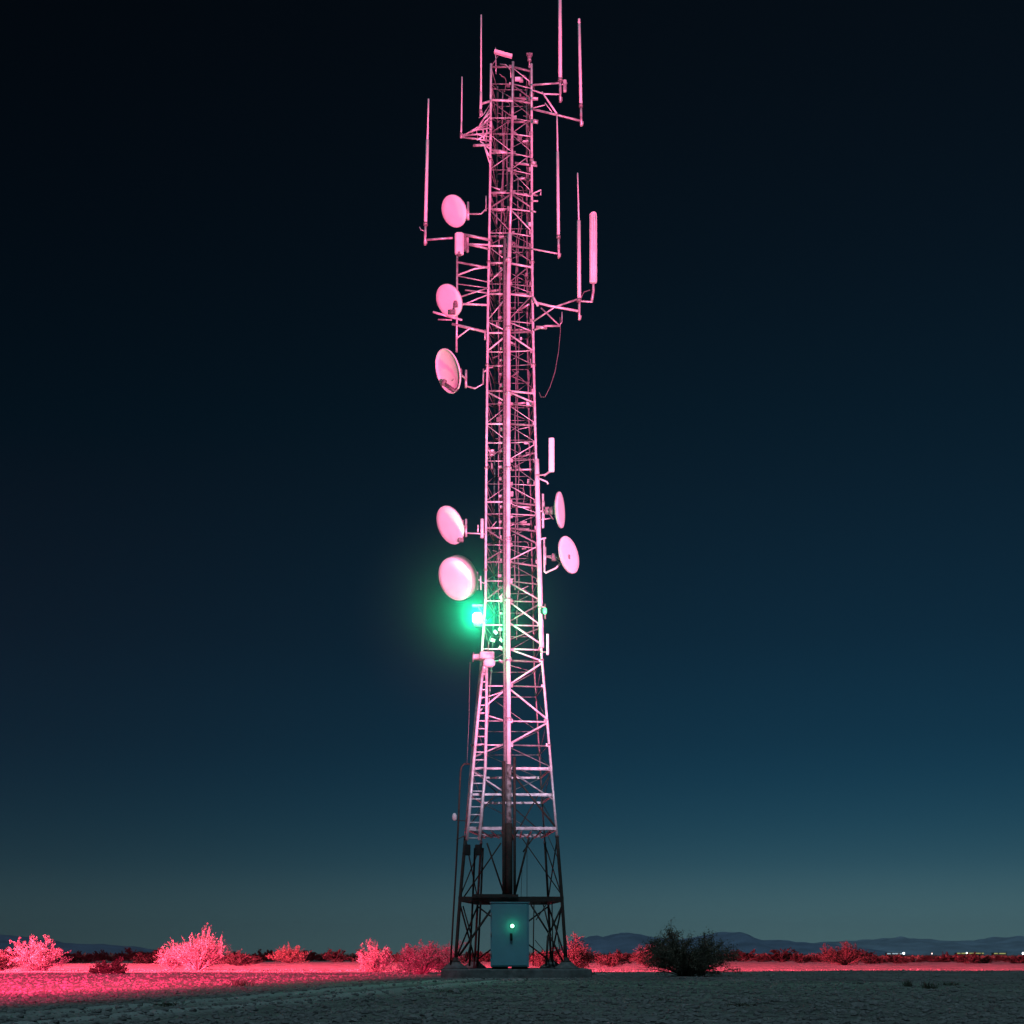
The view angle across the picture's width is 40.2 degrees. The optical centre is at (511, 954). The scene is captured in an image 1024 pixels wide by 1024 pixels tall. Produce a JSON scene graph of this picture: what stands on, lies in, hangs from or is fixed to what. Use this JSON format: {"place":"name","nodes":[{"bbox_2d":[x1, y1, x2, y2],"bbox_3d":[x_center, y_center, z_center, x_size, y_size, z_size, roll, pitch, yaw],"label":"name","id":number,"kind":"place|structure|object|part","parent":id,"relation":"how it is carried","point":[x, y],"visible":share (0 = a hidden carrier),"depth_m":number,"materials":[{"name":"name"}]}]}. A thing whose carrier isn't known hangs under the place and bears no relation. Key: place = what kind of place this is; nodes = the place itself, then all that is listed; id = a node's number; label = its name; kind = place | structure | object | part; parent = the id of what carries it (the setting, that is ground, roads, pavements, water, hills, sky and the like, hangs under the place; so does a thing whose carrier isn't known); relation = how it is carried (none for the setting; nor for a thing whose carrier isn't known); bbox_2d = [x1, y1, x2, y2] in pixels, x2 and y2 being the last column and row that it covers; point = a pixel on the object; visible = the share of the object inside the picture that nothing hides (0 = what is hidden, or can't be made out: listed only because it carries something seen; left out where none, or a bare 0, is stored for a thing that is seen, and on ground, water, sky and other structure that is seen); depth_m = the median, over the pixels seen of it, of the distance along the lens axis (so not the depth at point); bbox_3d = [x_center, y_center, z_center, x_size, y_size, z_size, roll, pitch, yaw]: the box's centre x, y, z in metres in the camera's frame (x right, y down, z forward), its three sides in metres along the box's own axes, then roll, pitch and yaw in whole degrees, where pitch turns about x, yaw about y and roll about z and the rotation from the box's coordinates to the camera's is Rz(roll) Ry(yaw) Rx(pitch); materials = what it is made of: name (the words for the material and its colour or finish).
{"place":"outdoors","nodes":[
{"label":"outdoors","id":0,"kind":"place"},
{"bbox_2d":[0,935,184,954],"bbox_3d":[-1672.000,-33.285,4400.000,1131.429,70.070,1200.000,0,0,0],"label":"hills","id":1,"kind":"structure","parent":0,"point":[71,948],"depth_m":4138.12,"materials":[{"name":"stone"}]},
{"bbox_2d":[0,955,1023,1023],"bbox_3d":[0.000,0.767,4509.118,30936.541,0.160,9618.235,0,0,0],"label":"ground","id":2,"kind":"structure","parent":0,"point":[757,967],"depth_m":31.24,"materials":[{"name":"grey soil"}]},
{"bbox_2d":[0,948,19,970],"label":"desert shrub","id":3,"kind":"object","parent":2,"relation":"on","point":[3,963],"visible":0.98,"depth_m":65.45,"materials":[{"name":"green plant"}]},
{"bbox_2d":[0,934,72,970],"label":"desert shrub","id":4,"kind":"object","parent":2,"relation":"on","point":[43,959],"visible":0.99,"depth_m":65.52,"materials":[{"name":"green plant"}]},
{"bbox_2d":[56,953,82,962],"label":"scrub bush","id":5,"kind":"object","parent":2,"relation":"on","point":[74,959],"visible":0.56,"depth_m":126.38,"materials":[{"name":"green plant"}]},
{"bbox_2d":[76,951,101,962],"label":"scrub bush","id":6,"kind":"object","parent":2,"relation":"on","point":[89,957],"visible":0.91,"depth_m":132.06,"materials":[{"name":"green plant"}]},
{"bbox_2d":[93,949,108,960],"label":"scrub bush","id":7,"kind":"object","parent":2,"relation":"on","point":[100,956],"visible":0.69,"depth_m":176.23,"materials":[{"name":"green plant"}]},
{"bbox_2d":[89,956,129,973],"bbox_3d":[-15.889,0.403,55.264,1.681,0.738,1.102,0,0,0],"label":"desert shrub","id":8,"kind":"object","parent":2,"relation":"on","point":[115,967],"visible":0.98,"depth_m":55.05,"materials":[{"name":"green plant"}]},
{"bbox_2d":[106,952,119,960],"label":"scrub bush","id":9,"kind":"object","parent":2,"relation":"on","point":[110,958],"visible":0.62,"depth_m":162.79,"materials":[{"name":"green plant"}]},
{"bbox_2d":[119,951,135,960],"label":"scrub bush","id":10,"kind":"object","parent":2,"relation":"on","point":[121,953],"visible":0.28,"depth_m":182.32,"materials":[{"name":"green plant"}]},
{"bbox_2d":[112,946,163,962],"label":"scrub bush","id":11,"kind":"object","parent":2,"relation":"on","point":[129,949],"visible":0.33,"depth_m":137.53,"materials":[{"name":"green plant"}]},
{"bbox_2d":[131,948,171,963],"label":"scrub bush","id":12,"kind":"object","parent":2,"relation":"on","point":[145,959],"visible":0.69,"depth_m":121.60,"materials":[{"name":"green plant"}]},
{"bbox_2d":[142,1001,187,1007],"bbox_3d":[-5.067,0.724,20.558,0.606,0.095,0.745,0,0,36],"label":"dry weed","id":13,"kind":"object","parent":2,"relation":"on","point":[167,1004],"visible":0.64,"depth_m":20.49,"materials":[{"name":"brown plant"}]},
{"bbox_2d":[153,938,185,969],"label":"desert shrub","id":14,"kind":"object","parent":2,"relation":"on","point":[170,962],"visible":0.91,"depth_m":69.83,"materials":[{"name":"green plant"}]},
{"bbox_2d":[170,925,230,969],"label":"desert shrub","id":15,"kind":"object","parent":2,"relation":"on","point":[200,960],"visible":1,"depth_m":67.58,"materials":[{"name":"green plant"}]},
{"bbox_2d":[213,956,238,963],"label":"scrub bush","id":16,"kind":"object","parent":2,"relation":"on","point":[225,958],"visible":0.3,"depth_m":119.28,"materials":[{"name":"green plant"}]},
{"bbox_2d":[220,949,256,965],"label":"desert shrub","id":17,"kind":"object","parent":2,"relation":"on","point":[243,960],"visible":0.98,"depth_m":95.23,"materials":[{"name":"green plant"}]},
{"bbox_2d":[225,978,254,986],"bbox_3d":[-6.641,0.657,33.928,0.825,0.217,1.000,0,0,-34],"label":"dry weed","id":18,"kind":"object","parent":2,"relation":"on","point":[241,982],"visible":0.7,"depth_m":33.75,"materials":[{"name":"brown plant"}]},
{"bbox_2d":[249,956,263,963],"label":"scrub bush","id":19,"kind":"object","parent":2,"relation":"on","point":[259,960],"visible":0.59,"depth_m":120.77,"materials":[{"name":"green plant"}]},
{"bbox_2d":[252,949,272,957],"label":"scrub bush","id":20,"kind":"object","parent":2,"relation":"on","point":[259,952],"visible":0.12,"depth_m":181.74,"materials":[{"name":"green plant"}]},
{"bbox_2d":[259,949,283,960],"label":"scrub bush","id":21,"kind":"object","parent":2,"relation":"on","point":[266,953],"visible":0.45,"depth_m":168.00,"materials":[{"name":"green plant"}]},
{"bbox_2d":[265,943,311,962],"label":"desert shrub","id":22,"kind":"object","parent":2,"relation":"on","point":[287,956],"visible":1,"depth_m":123.28,"materials":[{"name":"green plant"}]},
{"bbox_2d":[303,951,320,960],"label":"scrub bush","id":23,"kind":"object","parent":2,"relation":"on","point":[311,956],"visible":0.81,"depth_m":167.99,"materials":[{"name":"green plant"}]},
{"bbox_2d":[324,949,348,961],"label":"scrub bush","id":24,"kind":"object","parent":2,"relation":"on","point":[331,956],"visible":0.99,"depth_m":140.58,"materials":[{"name":"green plant"}]},
{"bbox_2d":[349,948,392,961],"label":"scrub bush","id":25,"kind":"object","parent":2,"relation":"on","point":[390,953],"visible":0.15,"depth_m":129.49,"materials":[{"name":"green plant"}]},
{"bbox_2d":[354,940,395,971],"bbox_3d":[-6.071,0.002,61.699,1.962,1.569,1.730,0,0,0],"label":"desert shrub","id":26,"kind":"object","parent":2,"relation":"on","point":[370,963],"visible":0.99,"depth_m":61.61,"materials":[{"name":"green plant"}]},
{"bbox_2d":[388,953,409,963],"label":"scrub bush","id":27,"kind":"object","parent":2,"relation":"on","point":[397,956],"visible":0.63,"depth_m":120.95,"materials":[{"name":"green plant"}]},
{"bbox_2d":[389,939,452,973],"bbox_3d":[-3.381,0.071,53.908,2.692,1.415,2.057,0,0,0],"label":"desert shrub","id":28,"kind":"object","parent":2,"relation":"on","point":[428,959],"visible":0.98,"depth_m":53.60,"materials":[{"name":"green plant"}]},
{"bbox_2d":[435,940,468,972],"bbox_3d":[-2.496,0.068,58.392,1.430,1.437,1.303,0,0,-32],"label":"desert shrub","id":29,"kind":"object","parent":2,"relation":"on","point":[464,963],"visible":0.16,"depth_m":58.26,"materials":[{"name":"green plant"}]},
{"bbox_2d":[458,957,471,962],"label":"scrub bush","id":30,"kind":"object","parent":2,"relation":"on","point":[462,960],"visible":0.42,"depth_m":126.42,"materials":[{"name":"green plant"}]},
{"bbox_2d":[463,951,480,958],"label":"scrub bush","id":31,"kind":"object","parent":2,"relation":"on","point":[466,952],"visible":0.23,"depth_m":181.20,"materials":[{"name":"green plant"}]},
{"bbox_2d":[479,951,490,961],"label":"scrub bush","id":32,"kind":"object","parent":2,"relation":"on","point":[487,957],"visible":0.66,"depth_m":146.48,"materials":[{"name":"green plant"}]},
{"bbox_2d":[441,957,591,977],"bbox_3d":[0.138,0.455,48.600,4.970,0.750,5.400,0,0,0],"label":"concrete pad","id":33,"kind":"object","parent":2,"relation":"on","point":[564,968],"visible":0.88,"depth_m":45.90,"materials":[{"name":"concrete"}]},
{"bbox_2d":[490,902,529,968],"bbox_3d":[-0.074,-0.639,46.625,1.332,2.223,0.990,0,0,0],"label":"equipment cabinet","id":34,"kind":"object","parent":33,"relation":"on","point":[509,934],"visible":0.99,"depth_m":46.22,"materials":[{"name":"metal"}]},
{"bbox_3d":[-0.099,-0.664,46.190,1.202,2.018,0.119,0,0,0],"label":"door","id":35,"kind":"part","parent":34,"relation":"part of","materials":[{"name":"paint"}]},
{"bbox_2d":[433,56,592,965],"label":"lattice tower","id":36,"kind":"structure","parent":33,"relation":"on","point":[509,835],"depth_m":47.86,"materials":[{"name":"metal"}]},
{"bbox_2d":[419,98,452,245],"bbox_3d":[-2.587,-26.734,47.791,1.171,4.987,0.175,0,0,4],"label":"whip antenna","id":37,"kind":"object","parent":36,"relation":"attached to","point":[425,223],"visible":1,"depth_m":47.76,"materials":[{"name":"metal"}]},
{"bbox_2d":[436,284,462,316],"bbox_3d":[-2.120,-22.113,47.341,0.819,0.964,0.971,0,0,-14],"label":"microwave dish","id":38,"kind":"object","parent":36,"relation":"attached to","point":[449,301],"visible":1,"depth_m":47.25,"materials":[{"name":"metal"}]},
{"bbox_2d":[435,348,466,393],"bbox_3d":[-2.163,-19.708,47.355,1.075,1.398,1.194,0,0,11],"label":"microwave dish","id":39,"kind":"object","parent":36,"relation":"attached to","point":[448,371],"visible":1,"depth_m":47.44,"materials":[{"name":"metal"}]},
{"bbox_2d":[436,505,466,544],"bbox_3d":[-2.051,-14.530,47.342,1.048,1.187,1.122,0,0,0],"label":"microwave dish","id":40,"kind":"object","parent":36,"relation":"attached to","point":[452,527],"visible":1,"depth_m":47.27,"materials":[{"name":"metal"}]},
{"bbox_2d":[441,194,468,227],"bbox_3d":[-1.927,-25.218,47.388,0.935,0.969,0.913,0,0,0],"label":"microwave dish","id":41,"kind":"object","parent":36,"relation":"attached to","point":[455,211],"visible":1,"depth_m":47.31,"materials":[{"name":"metal"}]},
{"bbox_2d":[438,555,477,600],"bbox_3d":[-1.823,-12.784,47.447,1.370,1.459,1.315,0,0,0],"label":"microwave dish","id":42,"kind":"object","parent":36,"relation":"attached to","point":[458,577],"visible":1,"depth_m":47.20,"materials":[{"name":"metal"}]},
{"bbox_2d":[460,77,462,138],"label":"whip antenna","id":43,"kind":"object","parent":36,"relation":"attached to","point":[461,133],"visible":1,"depth_m":47.78,"materials":[{"name":"metal"}]},
{"bbox_2d":[455,232,468,256],"bbox_3d":[-1.700,-24.063,47.484,0.311,0.759,0.549,0,0,45],"label":"radio unit","id":44,"kind":"object","parent":36,"relation":"attached to","point":[461,243],"visible":1,"depth_m":47.30,"materials":[{"name":"metal"}]},
{"bbox_2d":[472,604,486,626],"bbox_3d":[-1.113,-11.334,47.052,0.385,0.705,0.977,0,0,8],"label":"beacon lamp","id":45,"kind":"object","parent":36,"relation":"attached to","point":[477,619],"visible":1,"depth_m":46.64,"materials":[{"name":"green"}]},
{"bbox_2d":[479,15,482,115],"bbox_3d":[-1.062,-30.370,47.821,0.131,3.449,0.159,0,0,0],"label":"whip antenna","id":46,"kind":"object","parent":36,"relation":"attached to","point":[480,112],"visible":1,"depth_m":47.78,"materials":[{"name":"metal"}]},
{"bbox_2d":[472,636,503,672],"bbox_3d":[-0.803,-10.148,47.079,1.048,1.276,0.479,0,0,0],"label":"service box","id":47,"kind":"object","parent":36,"relation":"attached to","point":[486,658],"visible":1,"depth_m":46.95,"materials":[{"name":"metal"}]},
{"bbox_2d":[494,48,511,71],"bbox_3d":[-0.301,-30.814,48.200,0.630,0.827,0.120,0,0,0],"label":"panel antenna","id":48,"kind":"object","parent":36,"relation":"attached to","point":[502,53],"visible":1,"depth_m":48.14,"materials":[{"name":"metal"}]},
{"bbox_2d":[526,52,532,61],"bbox_3d":[0.601,-30.853,48.100,0.220,0.276,0.149,0,0,0],"label":"warning lamp","id":49,"kind":"object","parent":36,"relation":"attached to","point":[529,55],"visible":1,"depth_m":48.05,"materials":[{"name":"metal"}]},
{"bbox_2d":[539,604,546,618],"bbox_3d":[1.060,-11.630,47.398,0.167,0.509,0.356,0,0,-34],"label":"signal lamp","id":50,"kind":"object","parent":36,"relation":"attached to","point":[544,610],"visible":1,"depth_m":47.37,"materials":[{"name":"green"}]},
{"bbox_2d":[540,634,548,654],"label":"panel antenna","id":51,"kind":"object","parent":36,"relation":"attached to","point":[547,645],"visible":1,"depth_m":47.47,"materials":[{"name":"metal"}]},
{"bbox_2d":[544,438,553,476],"bbox_3d":[1.257,-16.990,47.817,0.373,1.324,0.154,0,0,0],"label":"panel antenna","id":52,"kind":"object","parent":36,"relation":"attached to","point":[551,454],"visible":1,"depth_m":47.74,"materials":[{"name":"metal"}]},
{"bbox_2d":[543,491,564,527],"bbox_3d":[1.426,-15.051,47.345,0.787,1.196,1.160,0,0,0],"label":"microwave dish","id":53,"kind":"object","parent":36,"relation":"attached to","point":[558,509],"visible":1,"depth_m":47.32,"materials":[{"name":"metal"}]},
{"bbox_2d":[556,115,560,258],"bbox_3d":[1.601,-26.239,47.822,0.142,4.883,0.188,0,0,37],"label":"whip antenna","id":54,"kind":"object","parent":36,"relation":"attached to","point":[558,207],"visible":1,"depth_m":47.76,"materials":[{"name":"metal"}]},
{"bbox_2d":[558,0,562,102],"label":"whip antenna","id":55,"kind":"object","parent":36,"relation":"attached to","point":[560,79],"visible":1,"depth_m":47.76,"materials":[{"name":"metal"}]},
{"bbox_2d":[544,536,578,573],"bbox_3d":[1.691,-13.530,47.342,1.214,1.260,1.074,0,0,0],"label":"microwave dish","id":56,"kind":"object","parent":36,"relation":"attached to","point":[568,557],"visible":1,"depth_m":47.32,"materials":[{"name":"metal"}]},
{"bbox_2d":[577,173,581,320],"bbox_3d":[2.294,-24.190,47.808,0.170,5.020,0.185,0,0,0],"label":"whip antenna","id":57,"kind":"object","parent":36,"relation":"attached to","point":[579,298],"visible":1,"depth_m":47.76,"materials":[{"name":"metal"}]},
{"bbox_2d":[578,18,583,126],"bbox_3d":[2.342,-30.131,47.817,0.198,3.656,0.165,0,0,0],"label":"whip antenna","id":58,"kind":"object","parent":36,"relation":"attached to","point":[580,71],"visible":1,"depth_m":47.76,"materials":[{"name":"metal"}]},
{"bbox_2d":[581,212,596,301],"bbox_3d":[2.604,-23.825,47.800,0.587,3.076,0.237,0,0,0],"label":"panel antenna","id":59,"kind":"object","parent":36,"relation":"attached to","point":[593,248],"visible":1,"depth_m":47.71,"materials":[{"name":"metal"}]},
{"bbox_2d":[9,952,1023,960],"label":"scrub","id":60,"kind":"object","parent":2,"relation":"on","point":[805,955],"visible":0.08,"depth_m":241.84,"materials":[{"name":"red plant"}]},
{"bbox_2d":[529,950,562,966],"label":"desert shrub","id":61,"kind":"object","parent":2,"relation":"on","point":[539,960],"visible":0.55,"depth_m":83.84,"materials":[{"name":"red plant"}]},
{"bbox_2d":[529,947,567,961],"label":"scrub bush","id":62,"kind":"object","parent":2,"relation":"on","point":[553,954],"visible":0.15,"depth_m":127.45,"materials":[{"name":"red plant"}]},
{"bbox_2d":[553,931,599,969],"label":"desert shrub","id":63,"kind":"object","parent":2,"relation":"on","point":[578,956],"visible":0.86,"depth_m":72.22,"materials":[{"name":"red plant"}]},
{"bbox_2d":[592,949,631,966],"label":"desert shrub","id":64,"kind":"object","parent":2,"relation":"on","point":[611,961],"visible":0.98,"depth_m":91.10,"materials":[{"name":"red plant"}]},
{"bbox_2d":[609,950,626,961],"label":"scrub bush","id":65,"kind":"object","parent":2,"relation":"on","point":[620,953],"visible":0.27,"depth_m":163.79,"materials":[{"name":"red plant"}]},
{"bbox_2d":[623,952,643,961],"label":"scrub bush","id":66,"kind":"object","parent":2,"relation":"on","point":[630,956],"visible":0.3,"depth_m":164.90,"materials":[{"name":"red plant"}]},
{"bbox_2d":[630,944,657,966],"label":"desert shrub","id":67,"kind":"object","parent":2,"relation":"on","point":[641,960],"visible":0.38,"depth_m":87.21,"materials":[{"name":"red plant"}]},
{"bbox_2d":[636,917,742,976],"bbox_3d":[6.051,-0.263,47.791,3.683,2.062,2.836,0,0,0],"label":"desert shrub","id":68,"kind":"object","parent":2,"relation":"on","point":[672,953],"visible":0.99,"depth_m":47.39,"materials":[{"name":"green plant"}]},
{"bbox_2d":[726,1002,755,1006],"bbox_3d":[3.325,0.719,20.173,0.474,0.079,0.696,0,0,-14],"label":"dry weed","id":69,"kind":"object","parent":2,"relation":"on","point":[742,1004],"visible":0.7,"depth_m":20.14,"materials":[{"name":"plant"}]},
{"bbox_2d":[728,949,762,960],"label":"scrub bush","id":70,"kind":"object","parent":2,"relation":"on","point":[746,956],"visible":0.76,"depth_m":163.57,"materials":[{"name":"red plant"}]},
{"bbox_2d":[754,955,768,961],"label":"scrub bush","id":71,"kind":"object","parent":2,"relation":"on","point":[760,959],"visible":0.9,"depth_m":153.29,"materials":[{"name":"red plant"}]},
{"bbox_2d":[762,947,799,961],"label":"scrub bush","id":72,"kind":"object","parent":2,"relation":"on","point":[780,957],"visible":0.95,"depth_m":149.62,"materials":[{"name":"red plant"}]},
{"bbox_2d":[790,953,807,962],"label":"scrub bush","id":73,"kind":"object","parent":2,"relation":"on","point":[800,958],"visible":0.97,"depth_m":129.42,"materials":[{"name":"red plant"}]},
{"bbox_2d":[805,955,815,961],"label":"scrub bush","id":74,"kind":"object","parent":2,"relation":"on","point":[809,959],"visible":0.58,"depth_m":156.16,"materials":[{"name":"red plant"}]},
{"bbox_2d":[811,955,821,961],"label":"scrub bush","id":75,"kind":"object","parent":2,"relation":"on","point":[814,958],"visible":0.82,"depth_m":145.95,"materials":[{"name":"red plant"}]},
{"bbox_2d":[811,941,873,964],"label":"desert shrub","id":76,"kind":"object","parent":2,"relation":"on","point":[835,957],"visible":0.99,"depth_m":104.70,"materials":[{"name":"red plant"}]},
{"bbox_2d":[836,949,868,957],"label":"scrub bush","id":77,"kind":"object","parent":2,"relation":"on","point":[858,953],"visible":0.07,"depth_m":160.65,"materials":[{"name":"red plant"}]},
{"bbox_2d":[858,952,878,958],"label":"scrub bush","id":78,"kind":"object","parent":2,"relation":"on","point":[870,954],"visible":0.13,"depth_m":163.19,"materials":[{"name":"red plant"}]},
{"bbox_2d":[864,953,880,963],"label":"scrub bush","id":79,"kind":"object","parent":2,"relation":"on","point":[872,960],"visible":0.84,"depth_m":120.49,"materials":[{"name":"red plant"}]},
{"bbox_2d":[879,957,889,962],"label":"scrub bush","id":80,"kind":"object","parent":2,"relation":"on","point":[882,960],"visible":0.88,"depth_m":126.77,"materials":[{"name":"red plant"}]},
{"bbox_2d":[885,953,904,962],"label":"scrub bush","id":81,"kind":"object","parent":2,"relation":"on","point":[895,958],"visible":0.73,"depth_m":129.97,"materials":[{"name":"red plant"}]},
{"bbox_2d":[893,956,912,963],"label":"scrub bush","id":82,"kind":"object","parent":2,"relation":"on","point":[900,961],"visible":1,"depth_m":120.20,"materials":[{"name":"red plant"}]},
{"bbox_2d":[902,979,912,986],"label":"dry weed","id":83,"kind":"object","parent":2,"relation":"on","point":[907,984],"visible":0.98,"depth_m":33.84,"materials":[{"name":"plant"}]},
{"bbox_2d":[907,956,920,961],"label":"scrub bush","id":84,"kind":"object","parent":2,"relation":"on","point":[914,960],"visible":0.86,"depth_m":143.29,"materials":[{"name":"red plant"}]},
{"bbox_2d":[919,956,927,961],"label":"scrub bush","id":85,"kind":"object","parent":2,"relation":"on","point":[923,959],"visible":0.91,"depth_m":157.40,"materials":[{"name":"red plant"}]},
{"bbox_2d":[921,981,938,988],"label":"dry weed","id":86,"kind":"object","parent":2,"relation":"on","point":[929,987],"visible":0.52,"depth_m":31.75,"materials":[{"name":"plant"}]},
{"bbox_2d":[926,956,947,961],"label":"scrub bush","id":87,"kind":"object","parent":2,"relation":"on","point":[937,959],"visible":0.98,"depth_m":144.99,"materials":[{"name":"red plant"}]},
{"bbox_2d":[941,951,956,961],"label":"scrub bush","id":88,"kind":"object","parent":2,"relation":"on","point":[949,958],"visible":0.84,"depth_m":145.18,"materials":[{"name":"red plant"}]},
{"bbox_2d":[940,982,959,985],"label":"dry weed","id":89,"kind":"object","parent":2,"relation":"on","point":[947,984],"visible":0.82,"depth_m":34.89,"materials":[{"name":"plant"}]},
{"bbox_2d":[954,952,980,963],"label":"scrub bush","id":90,"kind":"object","parent":2,"relation":"on","point":[961,959],"visible":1,"depth_m":120.31,"materials":[{"name":"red plant"}]},
{"bbox_2d":[970,952,991,962],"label":"scrub bush","id":91,"kind":"object","parent":2,"relation":"on","point":[985,960],"visible":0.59,"depth_m":124.35,"materials":[{"name":"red plant"}]},
{"bbox_2d":[993,955,1016,961],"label":"scrub bush","id":92,"kind":"object","parent":2,"relation":"on","point":[1003,958],"visible":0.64,"depth_m":145.95,"materials":[{"name":"red plant"}]},
{"bbox_2d":[1007,956,1023,962],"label":"scrub bush","id":93,"kind":"object","parent":2,"relation":"on","point":[1020,959],"visible":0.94,"depth_m":127.41,"materials":[{"name":"red plant"}]},
{"bbox_2d":[0,0,1023,954],"label":"sky","id":94,"kind":"structure","parent":0,"point":[784,413],"materials":[{"name":"blue"}]},
{"bbox_2d":[554,932,913,954],"bbox_3d":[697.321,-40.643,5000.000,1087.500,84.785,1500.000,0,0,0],"label":"mountains","id":95,"kind":"structure","parent":0,"point":[626,942],"depth_m":4491.11,"materials":[{"name":"blue stone"}]},
{"bbox_2d":[885,953,901,955],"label":"long shed","id":96,"kind":"structure","parent":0,"point":[890,954],"depth_m":1500.00,"materials":[{"name":"grey metal"}]},
{"bbox_2d":[816,936,1023,954],"bbox_3d":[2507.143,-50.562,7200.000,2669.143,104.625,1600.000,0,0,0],"label":"mountain range","id":97,"kind":"structure","parent":0,"point":[1014,945],"depth_m":6690.78,"materials":[{"name":"blue stone"}]},
{"bbox_2d":[955,953,983,955],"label":"long shed","id":98,"kind":"structure","parent":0,"point":[969,954],"depth_m":1500.00,"materials":[{"name":"yellow"}]},
{"bbox_2d":[991,953,1006,955],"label":"long shed","id":99,"kind":"structure","parent":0,"point":[998,954],"depth_m":1500.00,"materials":[{"name":"yellow"}]}
]}

